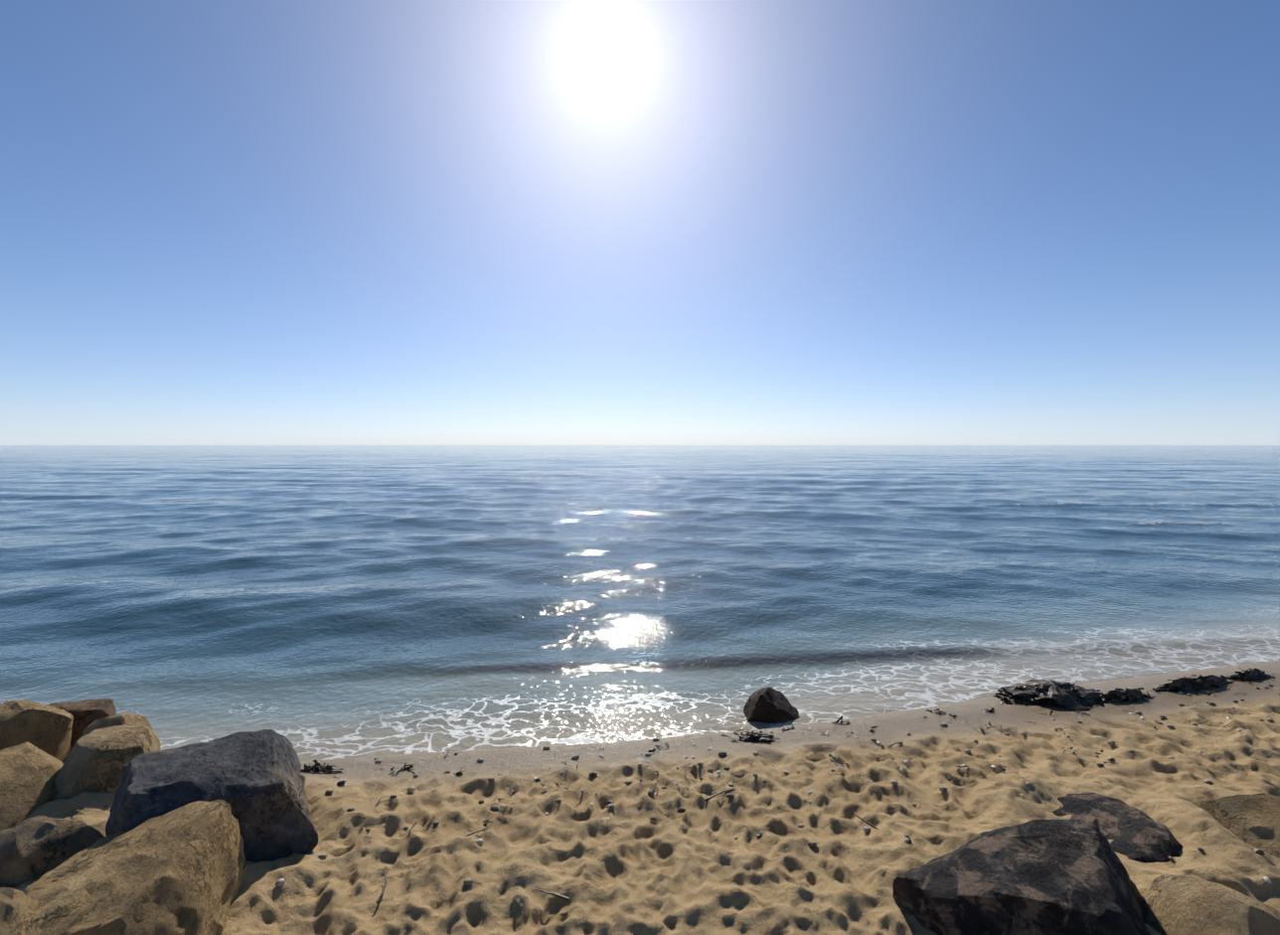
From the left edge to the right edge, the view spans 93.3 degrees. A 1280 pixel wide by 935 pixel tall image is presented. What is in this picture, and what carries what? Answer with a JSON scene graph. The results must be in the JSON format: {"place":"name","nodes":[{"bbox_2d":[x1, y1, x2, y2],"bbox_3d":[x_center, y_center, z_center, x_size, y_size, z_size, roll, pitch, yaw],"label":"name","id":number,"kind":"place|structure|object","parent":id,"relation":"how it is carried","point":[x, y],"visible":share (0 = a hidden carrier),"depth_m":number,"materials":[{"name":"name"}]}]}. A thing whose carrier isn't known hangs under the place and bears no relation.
{"place":"outdoors","nodes":[
{"label":"outdoors","id":0,"kind":"place"},
{"bbox_2d":[0,445,1279,761],"bbox_3d":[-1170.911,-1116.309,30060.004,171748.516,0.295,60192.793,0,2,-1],"label":"sea water","id":1,"kind":"structure","parent":0,"point":[316,602],"depth_m":11.69,"materials":[{"name":"blue liquid"}]},
{"bbox_2d":[0,0,1279,445],"label":"sky","id":2,"kind":"structure","parent":0,"point":[223,222],"materials":[{"name":"blue"}]},
{"bbox_2d":[11,659,1279,934],"bbox_3d":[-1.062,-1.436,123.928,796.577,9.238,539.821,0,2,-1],"label":"beach sand","id":3,"kind":"structure","parent":0,"point":[628,867],"depth_m":3.12,"materials":[{"name":"beige sand"}]},
{"bbox_2d":[0,887,37,934],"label":"boulder","id":4,"kind":"object","parent":3,"relation":"on","point":[18,908],"visible":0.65,"depth_m":2.03,"materials":[{"name":"beige stone"}]},
{"bbox_2d":[0,741,63,831],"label":"boulder","id":5,"kind":"object","parent":3,"relation":"on","point":[29,772],"visible":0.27,"depth_m":3.20,"materials":[{"name":"beige stone"}]},
{"bbox_2d":[0,700,73,762],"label":"boulder","id":6,"kind":"object","parent":3,"relation":"on","point":[46,728],"visible":0.65,"depth_m":4.07,"materials":[{"name":"brown stone"}]},
{"bbox_2d":[0,815,104,888],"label":"boulder","id":7,"kind":"object","parent":3,"relation":"on","point":[35,849],"visible":0.48,"depth_m":2.66,"materials":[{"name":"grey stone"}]},
{"bbox_2d":[45,698,116,763],"bbox_3d":[-4.278,2.117,4.547,0.506,0.734,0.511,2,3,35],"label":"boulder","id":8,"kind":"object","parent":3,"relation":"on","point":[85,714],"visible":0.15,"depth_m":4.51,"materials":[{"name":"brown stone"}]},
{"bbox_2d":[52,722,159,800],"bbox_3d":[-3.010,1.879,3.488,0.469,0.684,0.586,0,2,-13],"label":"boulder","id":9,"kind":"object","parent":3,"relation":"on","point":[96,760],"visible":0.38,"depth_m":3.35,"materials":[{"name":"brown stone"}]},
{"bbox_2d":[83,712,159,750],"bbox_3d":[-3.576,2.012,4.159,0.437,0.657,0.456,-2,3,-39],"label":"boulder","id":10,"kind":"object","parent":3,"relation":"on","point":[124,719],"visible":0.19,"depth_m":4.10,"materials":[{"name":"brown stone"}]},
{"bbox_2d":[24,800,247,934],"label":"boulder","id":11,"kind":"object","parent":3,"relation":"on","point":[181,871],"visible":0.88,"depth_m":2.21,"materials":[{"name":"beige stone"}]},
{"bbox_2d":[105,729,318,861],"bbox_3d":[-2.064,1.750,2.902,0.834,0.852,0.818,-2,3,-36],"label":"boulder","id":12,"kind":"object","parent":3,"relation":"on","point":[255,780],"visible":0.54,"depth_m":2.77,"materials":[{"name":"grey stone"}]},
{"bbox_2d":[300,759,344,774],"bbox_3d":[-1.970,1.825,3.668,0.396,0.095,0.211,0,2,4],"label":"seaweed","id":13,"kind":"object","parent":3,"relation":"on","point":[317,768],"visible":0.5,"depth_m":3.66,"materials":[{"name":"black plant"}]},
{"bbox_2d":[376,866,386,903],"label":"twig","id":14,"kind":"object","parent":3,"relation":"on","point":[381,895],"visible":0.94,"depth_m":2.59,"materials":[{"name":"grey wood"}]},
{"bbox_2d":[387,767,402,776],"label":"seaweed","id":15,"kind":"object","parent":3,"relation":"on","point":[394,773],"visible":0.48,"depth_m":3.65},
{"bbox_2d":[392,762,414,773],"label":"seaweed","id":16,"kind":"object","parent":3,"relation":"on","point":[408,768],"visible":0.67,"depth_m":3.69,"materials":[{"name":"black plant"}]},
{"bbox_2d":[443,768,463,776],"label":"seaweed","id":17,"kind":"object","parent":3,"relation":"on","point":[457,773],"visible":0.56,"depth_m":3.63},
{"bbox_2d":[463,826,488,836],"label":"twig","id":18,"kind":"object","parent":3,"relation":"on","point":[475,832],"visible":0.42,"depth_m":3.00,"materials":[{"name":"wood"}]},
{"bbox_2d":[535,888,569,901],"bbox_3d":[-0.369,1.799,2.549,0.150,0.022,0.015,1,2,16],"label":"twig","id":19,"kind":"object","parent":3,"relation":"on","point":[560,895],"visible":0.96,"depth_m":2.54,"materials":[{"name":"grey wood"}]},
{"bbox_2d":[591,746,605,750],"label":"seaweed","id":20,"kind":"object","parent":3,"relation":"on","point":[601,748],"visible":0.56,"depth_m":4.00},
{"bbox_2d":[637,758,648,764],"bbox_3d":[0.012,1.847,3.775,0.100,0.020,0.119,0,2,4],"label":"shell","id":21,"kind":"object","parent":3,"relation":"on","point":[645,761],"visible":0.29,"depth_m":3.80},
{"bbox_2d":[647,744,660,755],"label":"seaweed","id":22,"kind":"object","parent":3,"relation":"on","point":[651,751],"visible":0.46,"depth_m":3.93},
{"bbox_2d":[652,743,671,753],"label":"seaweed","id":23,"kind":"object","parent":3,"relation":"on","point":[661,747],"visible":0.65,"depth_m":3.98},
{"bbox_2d":[73,684,1279,917],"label":"beach debris","id":24,"kind":"object","parent":3,"relation":"on","point":[610,806],"visible":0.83,"depth_m":3.50,"materials":[{"name":"beige"}]},
{"bbox_2d":[704,788,735,800],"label":"twig","id":25,"kind":"object","parent":3,"relation":"on","point":[711,797],"visible":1,"depth_m":3.32,"materials":[{"name":"grey wood"}]},
{"bbox_2d":[721,734,738,742],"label":"seaweed","id":26,"kind":"object","parent":3,"relation":"on","point":[734,739],"visible":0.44,"depth_m":4.12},
{"bbox_2d":[732,729,743,735],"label":"seaweed","id":27,"kind":"object","parent":3,"relation":"on","point":[736,732],"visible":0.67,"depth_m":4.21,"materials":[{"name":"grey plant"}]},
{"bbox_2d":[733,729,775,742],"bbox_3d":[0.789,1.837,4.122,0.358,0.062,0.179,0,2,-1],"label":"seaweed","id":28,"kind":"object","parent":3,"relation":"on","point":[760,736],"visible":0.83,"depth_m":4.09,"materials":[{"name":"black plant"}]},
{"bbox_2d":[743,686,799,723],"bbox_3d":[1.269,2.457,5.971,0.559,0.567,0.497,0,2,-1],"label":"rock","id":29,"kind":"object","parent":3,"relation":"on","point":[768,705],"visible":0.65,"depth_m":5.80,"materials":[{"name":"grey stone"}]},
{"bbox_2d":[781,724,796,732],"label":"seaweed","id":30,"kind":"object","parent":3,"relation":"on","point":[788,727],"visible":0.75,"depth_m":4.30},
{"bbox_2d":[831,715,848,725],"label":"seaweed","id":31,"kind":"object","parent":3,"relation":"on","point":[837,721],"visible":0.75,"depth_m":4.37,"materials":[{"name":"black plant"}]},
{"bbox_2d":[837,718,850,725],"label":"seaweed","id":32,"kind":"object","parent":3,"relation":"on","point":[846,722],"visible":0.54,"depth_m":4.37,"materials":[{"name":"grey plant"}]},
{"bbox_2d":[853,813,878,829],"bbox_3d":[1.139,1.778,3.015,0.012,0.014,0.180,-1,3,-33],"label":"twig","id":33,"kind":"object","parent":3,"relation":"on","point":[866,822],"visible":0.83,"depth_m":3.02,"materials":[{"name":"brown wood"}]},
{"bbox_2d":[926,707,946,715],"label":"seaweed","id":34,"kind":"object","parent":3,"relation":"on","point":[937,712],"visible":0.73,"depth_m":4.55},
{"bbox_2d":[984,707,995,713],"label":"seaweed","id":35,"kind":"object","parent":3,"relation":"on","point":[989,711],"visible":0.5,"depth_m":4.56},
{"bbox_2d":[892,818,1150,934],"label":"boulder","id":36,"kind":"object","parent":3,"relation":"on","point":[1051,878],"visible":1,"depth_m":2.22,"materials":[{"name":"grey stone"}]},
{"bbox_2d":[992,678,1105,710],"bbox_3d":[3.299,1.797,4.850,0.980,0.170,0.612,0,2,-7],"label":"seaweed","id":37,"kind":"object","parent":3,"relation":"on","point":[1052,694],"visible":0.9,"depth_m":4.77,"materials":[{"name":"black plant"}]},
{"bbox_2d":[1075,711,1090,715],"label":"seaweed","id":38,"kind":"object","parent":3,"relation":"on","point":[1082,713],"visible":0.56,"depth_m":4.52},
{"bbox_2d":[1052,793,1183,862],"bbox_3d":[2.319,2.072,3.000,0.784,0.744,0.765,0,2,-1],"label":"boulder","id":39,"kind":"object","parent":3,"relation":"on","point":[1134,834],"visible":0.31,"depth_m":2.92,"materials":[{"name":"grey stone"}]},
{"bbox_2d":[1097,687,1155,703],"bbox_3d":[3.846,1.818,4.825,0.634,0.123,0.212,0,2,-13],"label":"seaweed","id":40,"kind":"object","parent":3,"relation":"on","point":[1118,696],"visible":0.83,"depth_m":4.78,"materials":[{"name":"black plant"}]},
{"bbox_2d":[1149,674,1234,692],"bbox_3d":[4.669,1.809,5.070,0.939,0.137,0.225,-1,2,-14],"label":"seaweed","id":41,"kind":"object","parent":3,"relation":"on","point":[1185,684],"visible":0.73,"depth_m":5.02,"materials":[{"name":"black plant"}]},
{"bbox_2d":[1194,690,1215,696],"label":"seaweed","id":42,"kind":"object","parent":3,"relation":"on","point":[1210,693],"visible":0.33,"depth_m":4.89,"materials":[{"name":"grey plant"}]},
{"bbox_2d":[1140,873,1279,934],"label":"boulder","id":43,"kind":"object","parent":3,"relation":"on","point":[1186,904],"visible":0.85,"depth_m":2.13,"materials":[{"name":"beige stone"}]},
{"bbox_2d":[1192,793,1279,858],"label":"boulder","id":44,"kind":"object","parent":3,"relation":"on","point":[1253,820],"visible":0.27,"depth_m":2.92,"materials":[{"name":"beige stone"}]},
{"bbox_2d":[1220,667,1275,682],"bbox_3d":[5.308,1.802,5.259,0.599,0.103,0.211,-1,2,-16],"label":"seaweed","id":45,"kind":"object","parent":3,"relation":"on","point":[1250,674],"visible":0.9,"depth_m":5.22,"materials":[{"name":"black plant"}]}
]}

